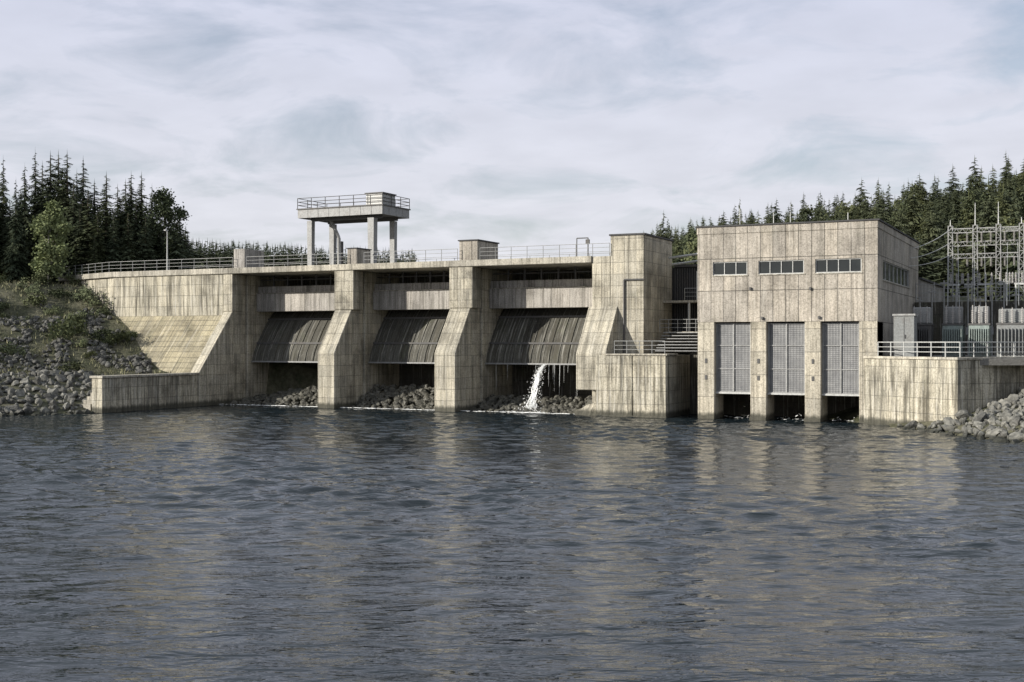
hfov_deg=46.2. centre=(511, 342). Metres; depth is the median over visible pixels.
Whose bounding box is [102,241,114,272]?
spruce tree
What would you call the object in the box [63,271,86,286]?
shrub
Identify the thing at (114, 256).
spruce tree
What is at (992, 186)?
spruce tree
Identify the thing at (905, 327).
cabinet
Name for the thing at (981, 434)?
boulder
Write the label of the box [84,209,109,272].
spruce tree
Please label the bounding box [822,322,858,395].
louvre door
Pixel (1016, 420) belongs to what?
boulder
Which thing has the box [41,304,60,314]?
shrub
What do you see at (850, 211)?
broadleaf tree
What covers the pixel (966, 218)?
broadleaf tree
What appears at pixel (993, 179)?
spruce tree
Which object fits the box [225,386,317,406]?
rubble
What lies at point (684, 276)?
dark shed
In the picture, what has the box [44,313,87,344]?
shrub
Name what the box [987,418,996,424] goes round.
boulder
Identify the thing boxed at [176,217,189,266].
spruce tree
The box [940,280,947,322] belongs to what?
cable riser
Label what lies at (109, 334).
shrub
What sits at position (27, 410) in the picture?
boulder
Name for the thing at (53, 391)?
boulder
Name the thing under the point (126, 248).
spruce tree
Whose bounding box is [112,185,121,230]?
spruce tree
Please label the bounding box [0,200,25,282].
spruce tree
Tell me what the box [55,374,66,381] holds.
boulder
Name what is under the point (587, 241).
gate frame
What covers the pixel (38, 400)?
boulder
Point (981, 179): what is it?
spruce tree
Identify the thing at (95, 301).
shrub
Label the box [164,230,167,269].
lamp pole
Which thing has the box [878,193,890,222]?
spruce tree
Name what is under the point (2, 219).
spruce tree
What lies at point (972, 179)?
spruce tree
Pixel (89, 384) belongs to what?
boulder
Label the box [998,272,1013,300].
switch stand
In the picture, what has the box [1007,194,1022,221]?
spruce tree
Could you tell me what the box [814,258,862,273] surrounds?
window
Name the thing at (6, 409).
boulder
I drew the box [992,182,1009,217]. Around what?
spruce tree
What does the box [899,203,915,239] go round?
spruce tree
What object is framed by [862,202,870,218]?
spruce tree
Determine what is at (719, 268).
window
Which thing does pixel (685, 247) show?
broadleaf tree
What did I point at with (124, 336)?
shrub
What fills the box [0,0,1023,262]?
sky
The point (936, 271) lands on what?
young growth
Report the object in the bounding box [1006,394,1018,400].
boulder
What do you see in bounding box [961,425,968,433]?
boulder
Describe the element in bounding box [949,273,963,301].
switch stand
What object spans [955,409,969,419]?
boulder
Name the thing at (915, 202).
broadleaf tree
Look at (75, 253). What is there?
spruce tree
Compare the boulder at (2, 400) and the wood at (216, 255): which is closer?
the boulder at (2, 400)
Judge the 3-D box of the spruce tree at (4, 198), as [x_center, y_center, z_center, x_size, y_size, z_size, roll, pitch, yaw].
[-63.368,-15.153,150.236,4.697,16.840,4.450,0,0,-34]
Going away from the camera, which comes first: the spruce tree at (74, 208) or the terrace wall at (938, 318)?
the terrace wall at (938, 318)
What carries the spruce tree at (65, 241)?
on the ground at (284, 376)
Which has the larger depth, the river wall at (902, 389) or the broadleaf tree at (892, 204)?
the broadleaf tree at (892, 204)
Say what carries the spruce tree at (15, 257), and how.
on the ground at (284, 376)
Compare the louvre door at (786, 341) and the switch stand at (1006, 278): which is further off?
the switch stand at (1006, 278)
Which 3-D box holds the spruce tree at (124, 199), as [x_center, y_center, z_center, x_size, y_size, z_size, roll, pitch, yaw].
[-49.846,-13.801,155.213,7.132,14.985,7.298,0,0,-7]
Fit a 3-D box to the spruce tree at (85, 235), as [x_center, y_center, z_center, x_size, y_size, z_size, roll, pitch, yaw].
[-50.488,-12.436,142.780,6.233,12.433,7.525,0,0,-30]
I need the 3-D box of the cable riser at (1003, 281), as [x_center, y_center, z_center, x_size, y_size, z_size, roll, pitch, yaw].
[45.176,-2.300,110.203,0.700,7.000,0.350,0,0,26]
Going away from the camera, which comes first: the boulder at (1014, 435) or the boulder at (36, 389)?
the boulder at (1014, 435)
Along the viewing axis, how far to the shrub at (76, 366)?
119.71 m
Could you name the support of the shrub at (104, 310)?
on the ground at (284, 376)
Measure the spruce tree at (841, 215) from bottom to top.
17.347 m
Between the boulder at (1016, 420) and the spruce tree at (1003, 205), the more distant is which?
the spruce tree at (1003, 205)
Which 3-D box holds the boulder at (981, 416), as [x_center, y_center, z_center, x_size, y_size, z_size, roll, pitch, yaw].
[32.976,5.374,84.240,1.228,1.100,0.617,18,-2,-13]
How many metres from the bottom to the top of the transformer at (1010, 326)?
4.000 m
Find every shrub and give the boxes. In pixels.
[0,301,10,310]
[0,312,17,318]
[0,341,26,356]
[15,280,45,294]
[20,268,53,288]
[21,292,47,307]
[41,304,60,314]
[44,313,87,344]
[47,287,78,299]
[51,358,84,371]
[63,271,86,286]
[63,309,87,322]
[71,283,99,300]
[75,336,98,347]
[79,311,93,315]
[83,292,112,310]
[83,349,97,358]
[84,327,112,340]
[91,306,110,315]
[99,333,122,344]
[100,328,131,346]
[117,330,138,338]
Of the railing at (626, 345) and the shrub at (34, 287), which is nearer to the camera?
the railing at (626, 345)
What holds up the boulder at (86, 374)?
on the ground at (284, 376)
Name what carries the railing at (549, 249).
on the dam
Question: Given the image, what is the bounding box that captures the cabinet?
[892,314,917,356]
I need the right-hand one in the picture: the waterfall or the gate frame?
the gate frame
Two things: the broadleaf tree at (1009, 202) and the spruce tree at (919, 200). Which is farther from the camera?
the spruce tree at (919, 200)
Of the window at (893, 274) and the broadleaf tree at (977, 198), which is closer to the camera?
the window at (893, 274)
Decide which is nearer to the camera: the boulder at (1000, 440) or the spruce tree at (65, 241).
the boulder at (1000, 440)
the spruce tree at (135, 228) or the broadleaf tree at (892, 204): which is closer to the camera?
the spruce tree at (135, 228)
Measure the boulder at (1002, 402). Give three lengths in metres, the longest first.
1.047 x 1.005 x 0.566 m
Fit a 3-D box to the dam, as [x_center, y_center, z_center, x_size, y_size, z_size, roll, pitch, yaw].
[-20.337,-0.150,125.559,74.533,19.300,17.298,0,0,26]
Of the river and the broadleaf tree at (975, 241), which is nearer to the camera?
the river
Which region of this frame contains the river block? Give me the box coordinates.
[595,353,697,417]
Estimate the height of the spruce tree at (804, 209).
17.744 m
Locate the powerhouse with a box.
[695,212,919,422]
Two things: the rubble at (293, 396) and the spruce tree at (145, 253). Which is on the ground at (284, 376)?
the spruce tree at (145, 253)
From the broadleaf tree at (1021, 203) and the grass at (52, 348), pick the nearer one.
the grass at (52, 348)
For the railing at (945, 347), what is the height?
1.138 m
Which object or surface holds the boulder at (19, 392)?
on the ground at (284, 376)
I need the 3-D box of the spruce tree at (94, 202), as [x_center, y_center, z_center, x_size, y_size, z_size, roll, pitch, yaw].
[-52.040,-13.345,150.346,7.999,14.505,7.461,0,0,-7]
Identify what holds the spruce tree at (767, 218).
on the ground at (284, 376)
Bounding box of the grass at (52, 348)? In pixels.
[0,279,170,375]
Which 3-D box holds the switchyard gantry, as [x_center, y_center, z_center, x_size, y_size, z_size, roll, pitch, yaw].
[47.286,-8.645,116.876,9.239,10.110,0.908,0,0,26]
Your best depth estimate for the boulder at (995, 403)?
86.76 m
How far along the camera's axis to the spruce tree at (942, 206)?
228.88 m
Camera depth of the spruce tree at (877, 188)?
295.97 m
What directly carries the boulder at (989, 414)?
on the ground at (284, 376)
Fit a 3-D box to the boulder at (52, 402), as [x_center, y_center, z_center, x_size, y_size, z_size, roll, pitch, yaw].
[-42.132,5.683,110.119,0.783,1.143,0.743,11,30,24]
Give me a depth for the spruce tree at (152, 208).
159.93 m
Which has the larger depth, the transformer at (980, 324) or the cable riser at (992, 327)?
the cable riser at (992, 327)
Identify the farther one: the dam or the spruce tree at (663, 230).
the spruce tree at (663, 230)
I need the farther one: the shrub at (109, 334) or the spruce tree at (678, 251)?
the spruce tree at (678, 251)
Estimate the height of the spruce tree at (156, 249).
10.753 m
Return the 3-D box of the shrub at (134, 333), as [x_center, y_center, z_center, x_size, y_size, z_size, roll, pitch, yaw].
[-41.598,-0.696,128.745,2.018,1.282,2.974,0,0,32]
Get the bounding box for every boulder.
[0,397,5,403]
[3,407,11,412]
[7,388,15,396]
[11,380,18,385]
[15,388,24,395]
[20,378,28,384]
[23,402,32,406]
[23,406,31,414]
[32,387,41,390]
[35,398,41,403]
[39,407,51,414]
[40,374,47,380]
[47,387,58,394]
[48,400,56,405]
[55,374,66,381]
[63,402,69,410]
[83,372,91,380]
[85,382,91,387]
[903,421,917,428]
[916,424,924,429]
[941,424,948,430]
[943,417,955,425]
[954,419,961,425]
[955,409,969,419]
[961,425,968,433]
[973,412,987,422]
[974,421,985,427]
[976,432,984,438]
[985,429,1001,437]
[987,412,993,418]
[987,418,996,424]
[990,401,998,408]
[993,439,1008,442]
[999,399,1010,405]
[1001,421,1008,427]
[1001,429,1008,438]
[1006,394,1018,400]
[1009,432,1022,441]
[1012,416,1020,425]
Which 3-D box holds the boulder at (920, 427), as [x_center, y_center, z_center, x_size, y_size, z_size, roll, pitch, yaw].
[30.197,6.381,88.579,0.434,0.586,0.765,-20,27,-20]
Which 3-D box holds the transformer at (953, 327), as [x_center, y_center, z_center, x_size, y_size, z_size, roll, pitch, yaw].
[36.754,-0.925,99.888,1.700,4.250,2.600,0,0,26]
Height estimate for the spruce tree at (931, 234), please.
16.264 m
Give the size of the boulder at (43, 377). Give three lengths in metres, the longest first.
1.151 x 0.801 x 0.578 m
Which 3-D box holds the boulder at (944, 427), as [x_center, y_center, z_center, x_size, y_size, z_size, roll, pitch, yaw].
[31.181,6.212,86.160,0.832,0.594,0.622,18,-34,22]
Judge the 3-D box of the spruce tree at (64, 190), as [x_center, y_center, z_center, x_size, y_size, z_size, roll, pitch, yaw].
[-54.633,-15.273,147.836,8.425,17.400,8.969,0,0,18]
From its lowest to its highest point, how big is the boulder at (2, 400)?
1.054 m
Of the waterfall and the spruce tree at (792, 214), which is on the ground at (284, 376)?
the spruce tree at (792, 214)
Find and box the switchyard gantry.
[947,202,1023,301]
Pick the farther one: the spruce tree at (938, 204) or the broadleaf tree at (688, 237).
the broadleaf tree at (688, 237)
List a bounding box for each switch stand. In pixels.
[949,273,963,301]
[960,273,975,285]
[978,273,992,299]
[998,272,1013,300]
[1008,272,1023,290]
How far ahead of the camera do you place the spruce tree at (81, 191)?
149.89 m
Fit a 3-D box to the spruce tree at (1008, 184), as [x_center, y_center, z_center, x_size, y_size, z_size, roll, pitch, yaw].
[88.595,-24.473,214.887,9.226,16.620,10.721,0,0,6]
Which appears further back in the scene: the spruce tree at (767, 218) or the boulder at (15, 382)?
the spruce tree at (767, 218)
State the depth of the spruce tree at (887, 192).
330.46 m
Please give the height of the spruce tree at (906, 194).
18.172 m
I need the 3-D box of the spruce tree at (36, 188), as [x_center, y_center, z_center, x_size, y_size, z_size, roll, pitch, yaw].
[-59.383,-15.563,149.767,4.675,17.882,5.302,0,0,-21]
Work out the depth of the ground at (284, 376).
127.95 m
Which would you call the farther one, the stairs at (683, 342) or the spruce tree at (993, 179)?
the spruce tree at (993, 179)
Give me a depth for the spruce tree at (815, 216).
244.25 m
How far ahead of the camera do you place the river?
37.70 m
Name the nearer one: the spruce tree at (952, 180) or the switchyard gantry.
the switchyard gantry
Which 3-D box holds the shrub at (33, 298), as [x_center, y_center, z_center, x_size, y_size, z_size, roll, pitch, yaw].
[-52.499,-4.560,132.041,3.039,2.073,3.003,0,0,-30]
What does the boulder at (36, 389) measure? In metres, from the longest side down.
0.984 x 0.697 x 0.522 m
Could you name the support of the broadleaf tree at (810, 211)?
on the ground at (284, 376)
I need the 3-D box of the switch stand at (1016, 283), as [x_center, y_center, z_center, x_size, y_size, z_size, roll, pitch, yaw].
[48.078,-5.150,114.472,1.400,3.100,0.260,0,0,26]
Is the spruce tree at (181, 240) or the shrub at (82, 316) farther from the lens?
the spruce tree at (181, 240)
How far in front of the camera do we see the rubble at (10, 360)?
122.53 m
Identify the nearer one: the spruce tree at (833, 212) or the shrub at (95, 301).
the shrub at (95, 301)
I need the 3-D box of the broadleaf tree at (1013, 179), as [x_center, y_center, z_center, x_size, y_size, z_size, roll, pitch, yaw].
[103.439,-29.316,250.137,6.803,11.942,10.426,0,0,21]
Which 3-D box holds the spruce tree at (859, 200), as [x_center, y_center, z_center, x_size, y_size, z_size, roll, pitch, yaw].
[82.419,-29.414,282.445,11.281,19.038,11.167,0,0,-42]
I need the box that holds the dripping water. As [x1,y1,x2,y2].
[507,364,577,395]
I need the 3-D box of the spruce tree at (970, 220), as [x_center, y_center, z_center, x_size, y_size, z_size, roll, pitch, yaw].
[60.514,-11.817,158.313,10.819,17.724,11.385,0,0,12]
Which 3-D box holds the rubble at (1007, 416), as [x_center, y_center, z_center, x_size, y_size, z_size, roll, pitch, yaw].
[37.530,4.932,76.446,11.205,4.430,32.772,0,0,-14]
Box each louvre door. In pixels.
[716,323,750,393]
[767,323,804,394]
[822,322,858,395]
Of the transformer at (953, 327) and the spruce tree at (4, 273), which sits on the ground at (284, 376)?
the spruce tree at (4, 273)
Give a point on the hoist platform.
(377, 208)
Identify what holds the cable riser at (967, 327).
on the yard at (1003, 361)
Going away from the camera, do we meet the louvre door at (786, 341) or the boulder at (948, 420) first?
the boulder at (948, 420)
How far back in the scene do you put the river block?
104.04 m
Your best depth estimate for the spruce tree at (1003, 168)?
243.69 m
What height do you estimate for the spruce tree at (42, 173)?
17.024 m
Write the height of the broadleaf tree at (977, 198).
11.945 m
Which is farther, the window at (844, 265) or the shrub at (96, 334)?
the shrub at (96, 334)
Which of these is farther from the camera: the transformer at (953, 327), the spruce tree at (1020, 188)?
the spruce tree at (1020, 188)
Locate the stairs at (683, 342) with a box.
[655,332,697,352]
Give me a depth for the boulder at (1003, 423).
81.34 m
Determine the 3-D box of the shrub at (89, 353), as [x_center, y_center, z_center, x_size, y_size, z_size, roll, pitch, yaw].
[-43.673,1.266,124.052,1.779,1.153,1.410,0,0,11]
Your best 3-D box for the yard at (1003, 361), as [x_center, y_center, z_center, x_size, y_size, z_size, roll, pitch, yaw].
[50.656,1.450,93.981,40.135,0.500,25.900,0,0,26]
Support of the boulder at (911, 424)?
on the ground at (284, 376)
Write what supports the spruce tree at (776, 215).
on the ground at (284, 376)
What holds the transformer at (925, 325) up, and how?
on the yard at (1003, 361)
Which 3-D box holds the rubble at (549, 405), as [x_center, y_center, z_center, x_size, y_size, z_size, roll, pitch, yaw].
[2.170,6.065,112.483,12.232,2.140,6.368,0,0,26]
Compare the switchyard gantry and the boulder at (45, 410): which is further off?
the switchyard gantry
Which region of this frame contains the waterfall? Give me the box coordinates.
[518,364,546,410]
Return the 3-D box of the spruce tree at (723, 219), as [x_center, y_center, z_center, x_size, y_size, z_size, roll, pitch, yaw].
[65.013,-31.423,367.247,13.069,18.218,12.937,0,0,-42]
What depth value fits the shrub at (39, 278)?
135.69 m
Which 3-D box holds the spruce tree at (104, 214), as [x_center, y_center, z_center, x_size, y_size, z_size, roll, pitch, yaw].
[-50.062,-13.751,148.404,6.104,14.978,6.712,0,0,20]
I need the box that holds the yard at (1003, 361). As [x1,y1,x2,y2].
[933,355,1023,364]
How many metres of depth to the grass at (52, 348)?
126.52 m
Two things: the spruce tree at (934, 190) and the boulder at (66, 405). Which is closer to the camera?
the boulder at (66, 405)
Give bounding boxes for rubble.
[0,296,152,415]
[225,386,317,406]
[351,383,434,409]
[470,394,591,413]
[897,391,1023,439]
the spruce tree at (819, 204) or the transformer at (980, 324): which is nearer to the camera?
the transformer at (980, 324)
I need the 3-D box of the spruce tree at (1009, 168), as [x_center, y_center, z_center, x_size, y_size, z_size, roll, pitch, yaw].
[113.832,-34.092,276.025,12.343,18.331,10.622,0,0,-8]
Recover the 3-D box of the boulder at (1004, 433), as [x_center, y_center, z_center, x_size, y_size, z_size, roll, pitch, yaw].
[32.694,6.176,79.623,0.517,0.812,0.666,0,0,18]
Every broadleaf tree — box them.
[135,186,194,267]
[672,235,697,261]
[675,233,694,246]
[681,237,697,263]
[685,226,697,240]
[792,205,814,221]
[812,205,830,220]
[834,201,859,219]
[888,202,922,228]
[890,196,900,214]
[895,180,928,210]
[897,196,926,213]
[935,215,943,235]
[950,208,1014,278]
[957,187,985,218]
[957,200,981,222]
[959,212,979,227]
[982,189,1022,223]
[992,216,1023,266]
[998,173,1019,193]
[1011,183,1023,213]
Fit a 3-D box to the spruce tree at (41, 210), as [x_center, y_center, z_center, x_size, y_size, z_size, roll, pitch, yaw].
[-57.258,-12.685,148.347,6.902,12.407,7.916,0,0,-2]
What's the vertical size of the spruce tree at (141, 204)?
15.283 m
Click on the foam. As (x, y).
(421, 409)
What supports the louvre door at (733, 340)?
in the powerhouse
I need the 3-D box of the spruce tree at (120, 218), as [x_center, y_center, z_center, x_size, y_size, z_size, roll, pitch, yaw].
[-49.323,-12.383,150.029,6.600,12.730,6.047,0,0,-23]
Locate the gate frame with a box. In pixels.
[576,237,589,255]
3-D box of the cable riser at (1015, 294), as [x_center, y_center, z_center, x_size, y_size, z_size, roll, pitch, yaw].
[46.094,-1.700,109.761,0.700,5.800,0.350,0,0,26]
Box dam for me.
[58,233,673,411]
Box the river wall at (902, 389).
[862,356,1023,424]
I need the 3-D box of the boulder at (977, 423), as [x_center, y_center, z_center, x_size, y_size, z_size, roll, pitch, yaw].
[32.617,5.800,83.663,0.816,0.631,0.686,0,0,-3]
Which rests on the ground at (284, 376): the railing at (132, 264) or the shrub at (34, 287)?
the shrub at (34, 287)
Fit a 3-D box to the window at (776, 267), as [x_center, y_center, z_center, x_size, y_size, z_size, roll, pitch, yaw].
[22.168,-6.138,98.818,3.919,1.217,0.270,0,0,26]
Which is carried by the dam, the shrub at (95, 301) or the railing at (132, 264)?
the railing at (132, 264)
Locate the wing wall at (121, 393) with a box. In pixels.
[89,372,199,413]
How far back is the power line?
111.28 m
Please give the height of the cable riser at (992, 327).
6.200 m
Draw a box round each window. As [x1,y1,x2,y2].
[712,261,747,276]
[757,260,804,275]
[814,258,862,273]
[883,261,910,288]
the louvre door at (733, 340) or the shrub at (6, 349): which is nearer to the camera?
the louvre door at (733, 340)
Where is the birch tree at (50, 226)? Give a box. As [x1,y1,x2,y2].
[26,198,77,284]
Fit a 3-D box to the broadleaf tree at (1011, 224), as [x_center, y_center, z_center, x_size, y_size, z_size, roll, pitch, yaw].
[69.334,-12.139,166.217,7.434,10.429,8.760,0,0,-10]
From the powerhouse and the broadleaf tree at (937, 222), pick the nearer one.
the powerhouse
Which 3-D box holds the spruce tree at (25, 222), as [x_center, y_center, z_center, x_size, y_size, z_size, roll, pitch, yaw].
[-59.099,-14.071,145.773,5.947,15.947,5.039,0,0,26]
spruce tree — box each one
[0,160,11,244]
[0,195,8,250]
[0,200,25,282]
[1,183,31,282]
[2,265,7,281]
[13,167,39,282]
[22,215,43,280]
[26,191,63,283]
[27,153,41,254]
[28,152,61,244]
[30,162,46,213]
[50,155,85,274]
[50,201,69,283]
[51,151,68,203]
[52,180,83,283]
[65,190,106,274]
[65,208,84,275]
[70,173,80,202]
[76,160,94,232]
[84,180,104,244]
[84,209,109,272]
[87,238,101,273]
[93,172,123,259]
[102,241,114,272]
[104,210,125,271]
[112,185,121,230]
[114,175,147,245]
[115,180,133,223]
[115,197,126,246]
[116,212,140,271]
[128,172,156,254]
[128,194,142,258]
[133,214,160,270]
[147,187,159,243]
[153,217,166,258]
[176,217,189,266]
[182,226,197,268]
[658,213,672,260]
[668,226,675,245]
[672,230,685,266]
[719,211,729,224]
[730,206,738,224]
[737,200,744,224]
[763,204,770,222]
[769,199,784,222]
[784,202,795,222]
[798,195,810,221]
[811,204,819,220]
[812,196,822,220]
[827,197,843,219]
[837,209,846,219]
[852,180,872,219]
[853,205,861,218]
[857,193,869,218]
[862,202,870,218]
[868,189,888,220]
[868,200,877,218]
[872,177,884,212]
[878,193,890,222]
[885,185,893,212]
[888,200,905,232]
[896,184,906,209]
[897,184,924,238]
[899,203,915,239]
[903,182,915,224]
[910,173,928,211]
[913,210,931,241]
[915,186,930,221]
[917,195,942,277]
[926,174,941,211]
[931,178,944,213]
[933,189,941,217]
[937,192,947,223]
[940,189,965,251]
[943,168,961,201]
[946,190,980,294]
[955,174,1023,300]
[959,155,984,212]
[976,166,987,193]
[982,168,998,200]
[982,178,997,213]
[984,192,999,236]
[988,161,1017,211]
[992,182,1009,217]
[992,185,1021,258]
[997,153,1014,194]
[1000,159,1017,180]
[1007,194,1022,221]
[1012,165,1023,209]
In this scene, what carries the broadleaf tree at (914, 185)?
on the ground at (284, 376)
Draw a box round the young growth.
[667,176,1023,297]
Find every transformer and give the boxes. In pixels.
[912,306,933,356]
[942,305,965,356]
[968,305,991,356]
[996,307,1023,356]
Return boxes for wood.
[0,186,1023,300]
[181,232,417,268]
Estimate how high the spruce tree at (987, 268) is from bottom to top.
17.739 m
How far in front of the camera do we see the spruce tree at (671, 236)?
358.43 m
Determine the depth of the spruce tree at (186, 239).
164.97 m
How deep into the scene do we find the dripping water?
113.22 m
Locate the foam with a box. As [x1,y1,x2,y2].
[233,404,852,420]
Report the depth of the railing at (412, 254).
116.37 m
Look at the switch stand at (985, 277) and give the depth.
115.57 m
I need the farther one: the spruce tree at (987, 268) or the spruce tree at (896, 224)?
the spruce tree at (896, 224)
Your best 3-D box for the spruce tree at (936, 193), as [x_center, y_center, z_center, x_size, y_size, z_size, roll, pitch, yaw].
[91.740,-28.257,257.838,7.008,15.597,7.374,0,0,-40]
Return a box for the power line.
[974,243,974,288]
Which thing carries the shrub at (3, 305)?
on the ground at (284, 376)
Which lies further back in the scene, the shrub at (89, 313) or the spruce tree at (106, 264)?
the spruce tree at (106, 264)
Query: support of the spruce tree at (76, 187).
on the ground at (284, 376)
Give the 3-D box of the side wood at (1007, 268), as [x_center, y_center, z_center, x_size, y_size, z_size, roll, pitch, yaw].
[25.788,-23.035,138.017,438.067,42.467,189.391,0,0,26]
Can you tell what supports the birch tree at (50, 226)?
on the ground at (284, 376)
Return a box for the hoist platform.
[296,192,410,264]
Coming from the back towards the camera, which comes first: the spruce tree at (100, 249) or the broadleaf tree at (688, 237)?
the broadleaf tree at (688, 237)
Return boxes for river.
[0,402,1023,681]
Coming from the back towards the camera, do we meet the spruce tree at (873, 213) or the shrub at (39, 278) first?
the spruce tree at (873, 213)
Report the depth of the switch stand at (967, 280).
116.30 m
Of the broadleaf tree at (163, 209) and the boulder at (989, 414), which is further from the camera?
the broadleaf tree at (163, 209)
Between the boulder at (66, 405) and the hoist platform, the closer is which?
the boulder at (66, 405)
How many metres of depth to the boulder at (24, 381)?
114.51 m
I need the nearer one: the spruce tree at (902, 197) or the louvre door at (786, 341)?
the louvre door at (786, 341)
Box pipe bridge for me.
[669,253,697,265]
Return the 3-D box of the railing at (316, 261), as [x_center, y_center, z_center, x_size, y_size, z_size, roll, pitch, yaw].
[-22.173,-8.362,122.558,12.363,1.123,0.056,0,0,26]
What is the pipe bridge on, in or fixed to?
attached to the dam
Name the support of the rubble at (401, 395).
in the river
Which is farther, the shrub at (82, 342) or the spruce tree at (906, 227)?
the spruce tree at (906, 227)
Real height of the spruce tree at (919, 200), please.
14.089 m
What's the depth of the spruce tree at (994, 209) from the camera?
176.20 m
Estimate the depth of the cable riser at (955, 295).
112.05 m
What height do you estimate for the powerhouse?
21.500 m
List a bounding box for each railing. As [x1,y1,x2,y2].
[66,257,232,274]
[180,253,599,268]
[246,253,345,266]
[364,249,457,261]
[482,243,609,258]
[614,341,664,353]
[659,319,697,331]
[877,342,1023,356]
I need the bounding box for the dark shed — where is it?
[663,264,697,331]
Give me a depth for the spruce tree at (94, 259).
139.88 m
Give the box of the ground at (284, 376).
[0,283,1023,441]
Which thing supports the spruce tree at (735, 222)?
on the ground at (284, 376)
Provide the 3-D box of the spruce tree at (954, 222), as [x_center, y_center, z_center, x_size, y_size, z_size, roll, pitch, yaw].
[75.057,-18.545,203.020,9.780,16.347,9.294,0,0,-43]
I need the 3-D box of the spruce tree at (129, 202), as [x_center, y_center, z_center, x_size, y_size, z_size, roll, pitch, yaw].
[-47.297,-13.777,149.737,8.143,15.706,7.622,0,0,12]
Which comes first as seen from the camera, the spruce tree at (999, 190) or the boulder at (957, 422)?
the boulder at (957, 422)
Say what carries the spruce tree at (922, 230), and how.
on the ground at (284, 376)
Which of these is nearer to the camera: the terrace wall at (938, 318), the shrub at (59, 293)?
the terrace wall at (938, 318)
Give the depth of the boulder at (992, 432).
80.72 m
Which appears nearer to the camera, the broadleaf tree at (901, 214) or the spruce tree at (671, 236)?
the broadleaf tree at (901, 214)
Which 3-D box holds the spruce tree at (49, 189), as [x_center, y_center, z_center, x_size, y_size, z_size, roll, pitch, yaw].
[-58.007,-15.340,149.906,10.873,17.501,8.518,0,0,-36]
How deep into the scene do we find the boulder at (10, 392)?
110.87 m
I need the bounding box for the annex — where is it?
[918,277,945,301]
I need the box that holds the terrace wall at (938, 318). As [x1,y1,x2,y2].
[914,301,1023,354]
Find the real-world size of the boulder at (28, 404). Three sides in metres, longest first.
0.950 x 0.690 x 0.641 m
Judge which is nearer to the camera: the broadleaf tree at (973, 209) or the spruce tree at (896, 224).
the spruce tree at (896, 224)
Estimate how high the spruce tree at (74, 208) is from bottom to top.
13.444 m
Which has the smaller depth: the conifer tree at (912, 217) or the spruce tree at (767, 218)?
the conifer tree at (912, 217)
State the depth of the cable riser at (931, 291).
112.97 m
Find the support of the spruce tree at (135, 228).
on the ground at (284, 376)
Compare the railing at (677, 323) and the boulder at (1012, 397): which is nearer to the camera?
the boulder at (1012, 397)
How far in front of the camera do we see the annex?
123.73 m
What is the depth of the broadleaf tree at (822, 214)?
296.51 m
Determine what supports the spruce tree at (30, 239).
on the ground at (284, 376)
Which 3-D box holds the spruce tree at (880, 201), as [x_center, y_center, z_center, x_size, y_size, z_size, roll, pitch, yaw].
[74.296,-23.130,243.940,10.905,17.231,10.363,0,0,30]
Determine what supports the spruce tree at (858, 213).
on the ground at (284, 376)
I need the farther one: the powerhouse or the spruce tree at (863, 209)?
the spruce tree at (863, 209)
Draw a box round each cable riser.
[928,289,935,323]
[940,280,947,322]
[952,293,959,306]
[964,284,971,354]
[988,288,995,354]
[1000,279,1007,308]
[1012,292,1019,308]
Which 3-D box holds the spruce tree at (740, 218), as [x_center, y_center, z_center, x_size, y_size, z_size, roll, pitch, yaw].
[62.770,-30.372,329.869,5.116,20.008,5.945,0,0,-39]
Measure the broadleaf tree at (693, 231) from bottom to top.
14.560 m
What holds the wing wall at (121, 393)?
on the ground at (284, 376)
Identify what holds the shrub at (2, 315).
on the ground at (284, 376)
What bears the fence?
on the terrace wall at (938, 318)
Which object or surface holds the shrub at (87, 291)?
on the ground at (284, 376)
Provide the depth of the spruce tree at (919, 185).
282.41 m
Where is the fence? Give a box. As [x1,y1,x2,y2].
[916,281,1023,301]
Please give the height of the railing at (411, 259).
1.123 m
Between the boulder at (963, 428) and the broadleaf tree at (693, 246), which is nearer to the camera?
the boulder at (963, 428)
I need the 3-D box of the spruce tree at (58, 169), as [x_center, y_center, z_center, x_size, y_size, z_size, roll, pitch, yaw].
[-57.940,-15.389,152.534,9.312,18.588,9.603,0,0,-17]

